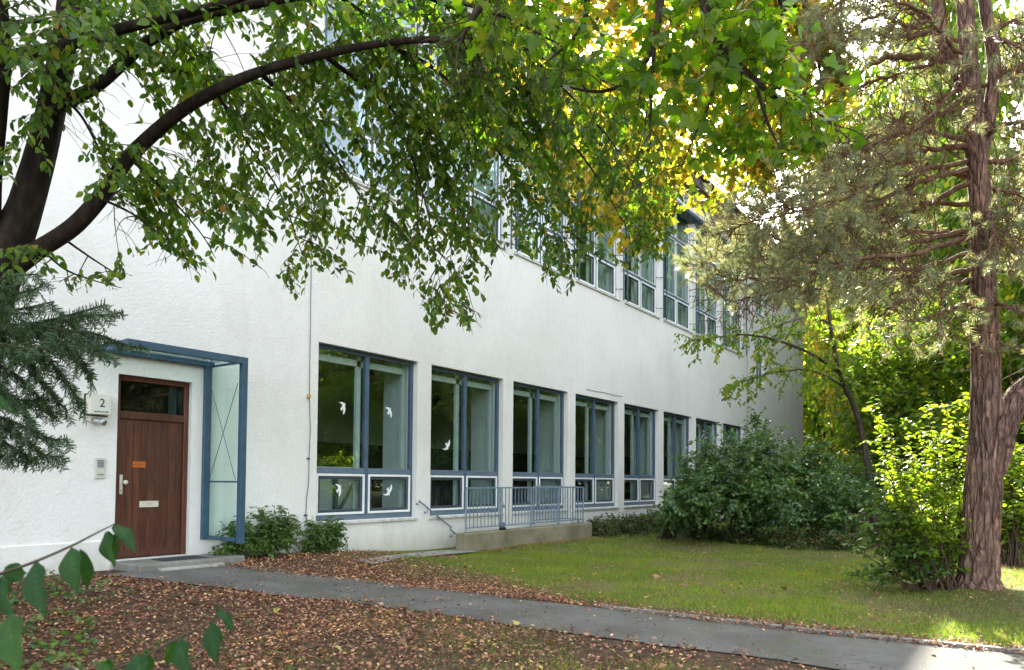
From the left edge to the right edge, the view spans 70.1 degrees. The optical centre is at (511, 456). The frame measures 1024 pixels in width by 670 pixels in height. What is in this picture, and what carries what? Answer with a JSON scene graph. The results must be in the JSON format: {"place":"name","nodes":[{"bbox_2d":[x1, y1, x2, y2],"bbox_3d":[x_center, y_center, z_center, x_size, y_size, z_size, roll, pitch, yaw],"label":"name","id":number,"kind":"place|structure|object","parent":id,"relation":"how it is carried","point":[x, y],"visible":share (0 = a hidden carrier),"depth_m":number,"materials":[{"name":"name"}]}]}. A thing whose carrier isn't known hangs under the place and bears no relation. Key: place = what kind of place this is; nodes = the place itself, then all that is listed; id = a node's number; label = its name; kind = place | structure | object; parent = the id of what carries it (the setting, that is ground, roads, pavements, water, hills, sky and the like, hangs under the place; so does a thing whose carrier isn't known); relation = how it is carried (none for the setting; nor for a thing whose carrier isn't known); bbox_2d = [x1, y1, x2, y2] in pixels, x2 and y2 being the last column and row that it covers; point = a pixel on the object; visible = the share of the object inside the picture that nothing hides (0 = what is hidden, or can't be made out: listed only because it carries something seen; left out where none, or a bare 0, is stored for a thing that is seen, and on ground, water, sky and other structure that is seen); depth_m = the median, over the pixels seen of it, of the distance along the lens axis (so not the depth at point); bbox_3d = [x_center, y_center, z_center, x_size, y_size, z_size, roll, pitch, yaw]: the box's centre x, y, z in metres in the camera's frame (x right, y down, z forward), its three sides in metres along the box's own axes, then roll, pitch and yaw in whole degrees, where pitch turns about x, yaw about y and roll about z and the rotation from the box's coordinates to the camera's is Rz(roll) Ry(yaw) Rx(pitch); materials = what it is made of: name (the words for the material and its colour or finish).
{"place":"outdoors","nodes":[
{"label":"outdoors","id":0,"kind":"place"},
{"bbox_2d":[0,488,1023,669],"bbox_3d":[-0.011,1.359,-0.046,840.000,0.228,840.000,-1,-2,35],"label":"ground","id":1,"kind":"structure","parent":0,"point":[768,662],"depth_m":7.75,"materials":[{"name":"soil"}]},
{"bbox_2d":[0,270,152,473],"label":"yew tree","id":2,"kind":"object","parent":1,"relation":"on","point":[48,333],"visible":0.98,"depth_m":2.90,"materials":[{"name":"green plant"}]},
{"bbox_2d":[0,395,233,669],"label":"dogwood shrub","id":3,"kind":"object","parent":1,"relation":"on","point":[75,565],"visible":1,"depth_m":1.10,"materials":[{"name":"green plant"}]},
{"bbox_2d":[0,569,305,669],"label":"ground cover","id":4,"kind":"object","parent":1,"relation":"on","point":[50,658],"visible":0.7,"depth_m":6.31,"materials":[{"name":"green plant"}]},
{"bbox_2d":[114,553,244,571],"bbox_3d":[-4.692,1.549,10.386,0.697,0.188,1.580,-1,-2,35],"label":"door step","id":5,"kind":"object","parent":1,"relation":"on","point":[141,565],"depth_m":10.02,"materials":[{"name":"grey concrete"}]},
{"bbox_2d":[151,555,207,560],"bbox_3d":[-4.705,1.448,10.355,0.360,0.008,0.650,-1,-2,35],"label":"door mat","id":6,"kind":"object","parent":5,"relation":"on","point":[178,558],"depth_m":10.29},
{"bbox_2d":[158,562,224,570],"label":"stone slab","id":7,"kind":"structure","parent":1,"relation":"on","point":[189,567],"depth_m":10.00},
{"bbox_2d":[208,505,322,558],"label":"wall plant","id":8,"kind":"object","parent":1,"relation":"on","point":[262,539],"depth_m":11.44,"materials":[{"name":"green plant"}]},
{"bbox_2d":[296,515,348,553],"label":"wall plant","id":9,"kind":"object","parent":1,"relation":"on","point":[329,534],"depth_m":12.40,"materials":[{"name":"green plant"}]},
{"bbox_2d":[0,0,704,334],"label":"hornbeam tree","id":10,"kind":"object","parent":1,"relation":"on","point":[82,25],"visible":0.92,"depth_m":5.45,"materials":[{"name":"green plant"}]},
{"bbox_2d":[0,0,808,577],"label":"school building","id":11,"kind":"structure","parent":1,"relation":"on","point":[600,392],"depth_m":13.98,"materials":[{"name":"white plaster"},{"name":"glass"},{"name":"blue painted metal"}]},
{"bbox_2d":[83,393,110,416],"bbox_3d":[-5.518,-0.681,9.743,0.148,0.290,0.305,-1,-2,35],"label":"house number sign","id":12,"kind":"object","parent":11,"relation":"attached to","point":[99,405],"visible":1,"depth_m":9.69,"materials":[{"name":"beige plastic"}]},
{"bbox_2d":[89,417,106,425],"bbox_3d":[-5.511,-0.464,9.716,0.225,0.117,0.100,0,-2,15],"label":"wall lamp","id":13,"kind":"object","parent":11,"relation":"attached to","point":[96,420],"visible":0.99,"depth_m":9.69,"materials":[{"name":"silver plastic"}]},
{"bbox_2d":[94,458,105,478],"bbox_3d":[-5.532,0.161,9.812,0.024,0.280,0.135,-1,-2,35],"label":"intercom","id":14,"kind":"object","parent":11,"relation":"attached to","point":[100,465],"visible":1,"depth_m":9.80,"materials":[{"name":"metal"}]},
{"bbox_2d":[114,375,188,558],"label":"door","id":15,"kind":"structure","parent":11,"relation":"in","point":[153,418],"depth_m":10.51,"materials":[{"name":"brown wood"}]},
{"bbox_2d":[304,100,312,528],"bbox_3d":[-3.498,-2.683,12.735,0.042,8.406,0.135,-1,-2,35],"label":"wall cable","id":16,"kind":"object","parent":11,"relation":"attached to","point":[309,396],"depth_m":12.68,"materials":[{"name":"black plastic"}]},
{"bbox_2d":[317,466,352,509],"bbox_3d":[-3.804,0.897,15.502,0.240,1.350,1.450,-1,-2,35],"label":"wall bars frame","id":17,"kind":"object","parent":11,"relation":"in","point":[330,498],"visible":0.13,"depth_m":15.57,"materials":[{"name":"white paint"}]},
{"bbox_2d":[315,344,417,524],"bbox_3d":[-2.819,-0.356,13.957,0.425,3.239,2.594,-1,-2,35],"label":"window","id":18,"kind":"structure","parent":11,"relation":"in","point":[361,502],"depth_m":14.01,"materials":[{"name":"blue metal"}]},
{"bbox_2d":[323,0,434,211],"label":"window","id":19,"kind":"structure","parent":11,"relation":"in","point":[356,179],"depth_m":14.17,"materials":[{"name":"blue wood"}]},
{"bbox_2d":[416,500,455,536],"bbox_3d":[-1.179,1.631,15.868,0.101,1.400,2.585,-1,-2,35],"label":"handrail","id":20,"kind":"object","parent":11,"relation":"attached to","point":[434,513],"visible":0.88,"depth_m":15.22,"materials":[{"name":"grey metal"}]},
{"bbox_2d":[429,366,503,518],"bbox_3d":[-1.097,-0.261,16.388,0.425,3.239,2.594,-1,-2,35],"label":"window","id":21,"kind":"structure","parent":11,"relation":"in","point":[463,476],"depth_m":16.44,"materials":[{"name":"blue metal"}]},
{"bbox_2d":[466,377,467,470],"bbox_3d":[-1.137,-0.523,18.316,0.030,3.840,0.034,-1,-2,35],"label":"climbing rope","id":22,"kind":"object","parent":11,"relation":"hanging from","point":[467,420],"visible":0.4,"depth_m":18.33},
{"bbox_2d":[467,411,468,470],"bbox_3d":[-1.118,-0.516,18.515,0.031,3.841,0.060,-1,-2,35],"label":"climbing rope","id":23,"kind":"object","parent":11,"relation":"hanging from","point":[468,445],"visible":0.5,"depth_m":18.51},
{"bbox_2d":[467,377,468,457],"bbox_3d":[-1.127,-0.519,18.416,0.030,3.841,0.060,-1,-2,35],"label":"climbing rope","id":24,"kind":"object","parent":11,"relation":"hanging from","point":[467,421],"visible":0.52,"depth_m":18.41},
{"bbox_2d":[468,377,469,426],"bbox_3d":[-1.108,-0.512,18.616,0.030,3.841,0.074,-1,-2,35],"label":"climbing rope","id":25,"kind":"object","parent":11,"relation":"hanging from","point":[469,405],"visible":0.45,"depth_m":18.64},
{"bbox_2d":[433,10,512,249],"bbox_3d":[-0.949,-7.219,16.576,0.610,4.470,2.844,-1,-2,35],"label":"window","id":26,"kind":"structure","parent":11,"relation":"in","point":[492,171],"depth_m":17.45,"materials":[{"name":"blue wood"}]},
{"bbox_2d":[513,382,568,514],"bbox_3d":[0.625,-0.165,18.820,0.425,3.239,2.594,-1,-2,35],"label":"window","id":27,"kind":"structure","parent":11,"relation":"in","point":[529,476],"depth_m":18.89,"materials":[{"name":"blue metal"}]},
{"bbox_2d":[514,90,575,277],"bbox_3d":[0.773,-7.123,19.007,0.610,4.470,2.844,-1,-2,35],"label":"window","id":28,"kind":"structure","parent":11,"relation":"in","point":[539,261],"depth_m":19.00,"materials":[{"name":"blue wood"}]},
{"bbox_2d":[574,395,618,510],"bbox_3d":[2.347,-0.069,21.251,0.425,3.239,2.594,-1,-2,35],"label":"window","id":29,"kind":"structure","parent":11,"relation":"in","point":[600,504],"depth_m":21.33,"materials":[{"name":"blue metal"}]},
{"bbox_2d":[576,128,624,300],"bbox_3d":[2.495,-7.027,21.439,0.610,4.470,2.844,-1,-2,35],"label":"window","id":30,"kind":"structure","parent":11,"relation":"in","point":[594,285],"depth_m":21.57,"materials":[{"name":"blue wood"}]},
{"bbox_2d":[624,404,657,507],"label":"window","id":31,"kind":"structure","parent":11,"relation":"in","point":[638,502],"depth_m":23.74,"materials":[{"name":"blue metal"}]},
{"bbox_2d":[624,167,663,318],"bbox_3d":[4.217,-6.932,23.870,0.610,4.470,2.844,-1,-2,35],"label":"window","id":32,"kind":"structure","parent":11,"relation":"in","point":[629,274],"depth_m":23.93,"materials":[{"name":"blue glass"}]},
{"bbox_2d":[664,412,688,499],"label":"window","id":33,"kind":"structure","parent":11,"relation":"in","point":[668,419],"depth_m":26.16,"materials":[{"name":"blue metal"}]},
{"bbox_2d":[663,200,699,333],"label":"window","id":34,"kind":"structure","parent":11,"relation":"in","point":[667,294],"depth_m":26.46,"materials":[{"name":"blue wood"}]},
{"bbox_2d":[696,419,716,469],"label":"window","id":35,"kind":"structure","parent":11,"relation":"in","point":[699,425],"depth_m":28.64,"materials":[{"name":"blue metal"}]},
{"bbox_2d":[695,219,724,345],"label":"window","id":36,"kind":"structure","parent":11,"relation":"in","point":[699,310],"depth_m":28.78,"materials":[{"name":"blue wood"}]},
{"bbox_2d":[723,424,739,461],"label":"window","id":37,"kind":"structure","parent":11,"relation":"in","point":[729,426],"depth_m":31.07,"materials":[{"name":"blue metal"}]},
{"bbox_2d":[723,240,748,356],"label":"window","id":38,"kind":"structure","parent":11,"relation":"in","point":[729,348],"depth_m":31.23,"materials":[{"name":"blue wood"}]},
{"bbox_2d":[747,293,747,437],"bbox_3d":[10.470,-3.575,32.485,0.029,12.200,0.032,-1,-2,35],"label":"lightning rod wire","id":39,"kind":"object","parent":11,"relation":"attached to","point":[747,370],"visible":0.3,"depth_m":32.48,"materials":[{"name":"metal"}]},
{"bbox_2d":[756,354,764,388],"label":"window","id":40,"kind":"structure","parent":11,"relation":"in","point":[756,354],"depth_m":34.34,"materials":[{"name":"glass"}]},
{"bbox_2d":[756,286,764,317],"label":"window","id":41,"kind":"structure","parent":11,"relation":"in","point":[759,313],"depth_m":34.34,"materials":[{"name":"glass"}]},
{"bbox_2d":[359,549,477,563],"bbox_3d":[-1.719,1.794,13.367,0.811,0.172,4.192,0,-2,23],"label":"paving strip","id":42,"kind":"object","parent":1,"relation":"on","point":[440,552],"visible":0.67,"depth_m":13.37,"materials":[{"name":"grey concrete"}]},
{"bbox_2d":[0,536,1023,669],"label":"fallen leaves","id":43,"kind":"object","parent":1,"relation":"on","point":[534,595],"depth_m":7.25,"materials":[{"name":"brown plant"}]},
{"bbox_2d":[456,522,591,550],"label":"concrete wall","id":44,"kind":"structure","parent":1,"relation":"on","point":[480,540],"depth_m":16.33,"materials":[{"name":"grey concrete"}]},
{"bbox_2d":[499,522,505,529],"bbox_3d":[-0.210,1.520,15.892,0.080,0.172,0.180,-1,-2,35],"label":"floodlight","id":45,"kind":"object","parent":44,"relation":"on","point":[502,526],"visible":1,"depth_m":15.85,"materials":[{"name":"black plastic"}]},
{"bbox_2d":[464,486,584,532],"bbox_3d":[0.192,1.178,17.117,0.720,0.949,4.907,-1,-2,35],"label":"railing","id":46,"kind":"object","parent":44,"relation":"on","point":[558,518],"visible":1,"depth_m":17.13,"materials":[{"name":"grey metal"}]},
{"bbox_2d":[406,0,906,225],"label":"maple tree","id":47,"kind":"object","parent":1,"relation":"on","point":[726,55],"visible":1,"depth_m":4.81,"materials":[{"name":"green plant"}]},
{"bbox_2d":[639,458,769,539],"bbox_3d":[4.355,1.078,17.488,2.615,2.040,3.242,1,-2,-18],"label":"shrub","id":48,"kind":"object","parent":1,"relation":"on","point":[691,503],"visible":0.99,"depth_m":16.86,"materials":[{"name":"green plant"}]},
{"bbox_2d":[573,508,869,551],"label":"undergrowth","id":49,"kind":"object","parent":1,"relation":"on","point":[635,524],"visible":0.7,"depth_m":17.45,"materials":[{"name":"green plant"}]},
{"bbox_2d":[448,0,1015,267],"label":"yellow maple tree","id":50,"kind":"object","parent":1,"relation":"on","point":[611,219],"visible":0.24,"depth_m":9.45,"materials":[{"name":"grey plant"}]},
{"bbox_2d":[668,429,800,538],"bbox_3d":[5.257,0.746,17.805,3.347,2.732,2.808,-1,-2,35],"label":"shrub","id":51,"kind":"object","parent":1,"relation":"on","point":[747,456],"visible":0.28,"depth_m":17.43,"materials":[{"name":"green plant"}]},
{"bbox_2d":[700,466,823,541],"bbox_3d":[5.939,1.145,17.147,2.509,1.874,2.854,-1,-2,35],"label":"shrub","id":52,"kind":"object","parent":1,"relation":"on","point":[766,508],"visible":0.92,"depth_m":16.93,"materials":[{"name":"green plant"}]},
{"bbox_2d":[717,406,828,529],"bbox_3d":[6.389,0.454,18.976,2.158,3.407,2.929,2,-2,-38],"label":"shrub","id":53,"kind":"object","parent":1,"relation":"on","point":[763,434],"visible":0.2,"depth_m":18.43,"materials":[{"name":"green plant"}]},
{"bbox_2d":[674,278,877,535],"bbox_3d":[6.952,-1.457,18.523,6.164,7.192,1.650,1,-2,-26],"label":"young tree","id":54,"kind":"object","parent":1,"relation":"on","point":[783,370],"visible":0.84,"depth_m":18.66,"materials":[{"name":"green plant"}]},
{"bbox_2d":[768,140,841,472],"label":"broadleaf tree","id":55,"kind":"object","parent":1,"relation":"on","point":[809,412],"visible":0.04,"depth_m":49.85,"materials":[{"name":"green plant"}]},
{"bbox_2d":[764,433,854,530],"bbox_3d":[7.525,0.809,18.767,2.299,2.707,2.809,-1,-2,35],"label":"shrub","id":56,"kind":"object","parent":1,"relation":"on","point":[810,457],"visible":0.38,"depth_m":18.43,"materials":[{"name":"green plant"}]},
{"bbox_2d":[601,604,1023,653],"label":"kerb","id":57,"kind":"structure","parent":1,"relation":"on","point":[793,628],"depth_m":7.05,"materials":[{"name":"concrete"}]},
{"bbox_2d":[803,341,841,484],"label":"broadleaf tree","id":58,"kind":"object","parent":1,"relation":"on","point":[815,432],"visible":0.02,"depth_m":56.32,"materials":[{"name":"green plant"}]},
{"bbox_2d":[803,340,843,470],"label":"broadleaf tree","id":59,"kind":"object","parent":1,"relation":"on","point":[819,439],"depth_m":55.94,"materials":[{"name":"green plant"}]},
{"bbox_2d":[803,385,848,477],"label":"broadleaf tree","id":60,"kind":"object","parent":1,"relation":"on","point":[826,432],"depth_m":50.09,"materials":[{"name":"green plant"}]},
{"bbox_2d":[803,180,853,453],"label":"broadleaf tree","id":61,"kind":"object","parent":1,"relation":"on","point":[816,380],"visible":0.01,"depth_m":45.56,"materials":[{"name":"green plant"}]},
{"bbox_2d":[778,66,887,474],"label":"broadleaf tree","id":62,"kind":"object","parent":1,"relation":"on","point":[838,335],"visible":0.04,"depth_m":41.71,"materials":[{"name":"green plant"}]},
{"bbox_2d":[785,462,886,539],"bbox_3d":[7.651,1.171,17.505,2.106,2.042,2.298,1,-2,-21],"label":"shrub","id":63,"kind":"object","parent":1,"relation":"on","point":[831,500],"visible":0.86,"depth_m":17.17,"materials":[{"name":"green plant"}]},
{"bbox_2d":[803,271,882,453],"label":"broadleaf tree","id":64,"kind":"object","parent":1,"relation":"on","point":[827,405],"visible":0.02,"depth_m":43.38,"materials":[{"name":"green plant"}]},
{"bbox_2d":[670,0,1023,590],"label":"pine tree","id":65,"kind":"object","parent":1,"relation":"on","point":[995,417],"visible":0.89,"depth_m":9.20,"materials":[{"name":"green plant"}]},
{"bbox_2d":[819,450,894,532],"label":"shrub","id":66,"kind":"object","parent":1,"relation":"on","point":[851,466],"visible":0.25,"depth_m":20.20,"materials":[{"name":"green plant"}]},
{"bbox_2d":[803,67,912,474],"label":"broadleaf tree","id":67,"kind":"object","parent":1,"relation":"on","point":[828,434],"visible":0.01,"depth_m":42.15,"materials":[{"name":"green plant"}]},
{"bbox_2d":[843,444,879,484],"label":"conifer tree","id":68,"kind":"object","parent":1,"relation":"on","point":[856,448],"visible":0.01,"depth_m":40.30,"materials":[{"name":"plant"}]},
{"bbox_2d":[858,394,913,520],"bbox_3d":[13.835,-0.051,25.938,3.348,5.324,3.409,0,-2,11],"label":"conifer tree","id":69,"kind":"object","parent":1,"relation":"on","point":[887,457],"visible":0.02,"depth_m":25.91,"materials":[{"name":"plant"}]},
{"bbox_2d":[827,475,967,592],"bbox_3d":[5.186,1.083,9.883,1.641,1.673,1.209,-1,-2,35],"label":"shrub","id":70,"kind":"object","parent":1,"relation":"on","point":[900,554],"visible":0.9,"depth_m":9.76,"materials":[{"name":"green plant"}]},
{"bbox_2d":[814,308,1008,524],"bbox_3d":[13.697,-1.347,25.434,6.701,7.971,7.593,0,-2,18],"label":"broadleaf tree","id":71,"kind":"object","parent":1,"relation":"on","point":[874,348],"visible":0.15,"depth_m":24.53,"materials":[{"name":"green plant"}]},
{"bbox_2d":[826,280,1000,486],"bbox_3d":[19.742,-3.280,33.768,10.307,12.626,9.896,2,-2,-30],"label":"broadleaf tree","id":72,"kind":"object","parent":1,"relation":"on","point":[830,414],"visible":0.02,"depth_m":34.54,"materials":[{"name":"green plant"}]},
{"bbox_2d":[810,280,1023,519],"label":"broadleaf tree","id":73,"kind":"object","parent":1,"relation":"on","point":[910,388],"visible":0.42,"depth_m":23.02,"materials":[{"name":"green plant"}]},
{"bbox_2d":[820,3,1013,405],"bbox_3d":[20.185,-11.691,36.153,9.169,30.474,9.328,0,-2,25],"label":"broadleaf tree","id":74,"kind":"object","parent":1,"relation":"on","point":[866,114],"visible":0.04,"depth_m":37.23,"materials":[{"name":"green plant"}]},
{"bbox_2d":[859,392,975,591],"bbox_3d":[5.924,0.391,10.176,2.239,2.760,1.382,2,-2,-29],"label":"shrub","id":75,"kind":"object","parent":1,"relation":"on","point":[944,533],"visible":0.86,"depth_m":9.80,"materials":[{"name":"green plant"}]},
{"bbox_2d":[876,465,960,535],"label":"shrub","id":76,"kind":"object","parent":1,"relation":"on","point":[911,484],"visible":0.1,"depth_m":19.71,"materials":[{"name":"green plant"}]},
{"bbox_2d":[838,0,1023,509],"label":"broadleaf tree","id":77,"kind":"object","parent":1,"relation":"on","point":[1000,5],"visible":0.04,"depth_m":30.86,"materials":[{"name":"green plant"}]},
{"bbox_2d":[862,235,1022,500],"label":"broadleaf tree","id":78,"kind":"object","parent":1,"relation":"on","point":[964,275],"depth_m":27.89,"materials":[{"name":"green plant"}]},
{"bbox_2d":[880,0,1023,393],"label":"broadleaf tree","id":79,"kind":"object","parent":1,"relation":"on","point":[950,184],"visible":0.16,"depth_m":28.23,"materials":[{"name":"green plant"}]},
{"bbox_2d":[881,233,1023,458],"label":"broadleaf tree","id":80,"kind":"object","parent":1,"relation":"on","point":[940,426],"visible":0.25,"depth_m":20.56,"materials":[{"name":"green plant"}]},
{"bbox_2d":[938,0,1023,442],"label":"broadleaf tree","id":81,"kind":"object","parent":1,"relation":"on","point":[992,154],"visible":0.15,"depth_m":23.12,"materials":[{"name":"green plant"}]},
{"bbox_2d":[965,220,1023,449],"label":"broadleaf tree","id":82,"kind":"object","parent":1,"relation":"on","point":[1005,292],"visible":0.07,"depth_m":21.80,"materials":[{"name":"green plant"}]},
{"bbox_2d":[995,119,1023,228],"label":"broadleaf tree","id":83,"kind":"object","parent":1,"relation":"on","point":[1016,159],"visible":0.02,"depth_m":30.52,"materials":[{"name":"green plant"}]},
{"bbox_2d":[1000,443,1023,567],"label":"shrub","id":84,"kind":"object","parent":1,"relation":"on","point":[1012,529],"visible":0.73,"depth_m":13.31,"materials":[{"name":"green plant"}]},
{"bbox_2d":[1020,362,1023,433],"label":"broadleaf tree","id":85,"kind":"object","parent":1,"relation":"on","point":[1022,428],"visible":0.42,"depth_m":16.46,"materials":[{"name":"green plant"}]},
{"bbox_2d":[0,523,1023,669],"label":"grass","id":86,"kind":"structure","parent":0,"point":[560,557],"depth_m":10.31,"materials":[{"name":"green plant"}]},
{"bbox_2d":[99,565,1023,669],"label":"path","id":87,"kind":"structure","parent":0,"point":[850,653],"depth_m":7.29,"materials":[{"name":"grey asphalt"}]},
{"bbox_2d":[527,0,1023,479],"label":"sky","id":88,"kind":"structure","parent":0,"point":[1013,2],"materials":[{"name":"white"}]}
]}

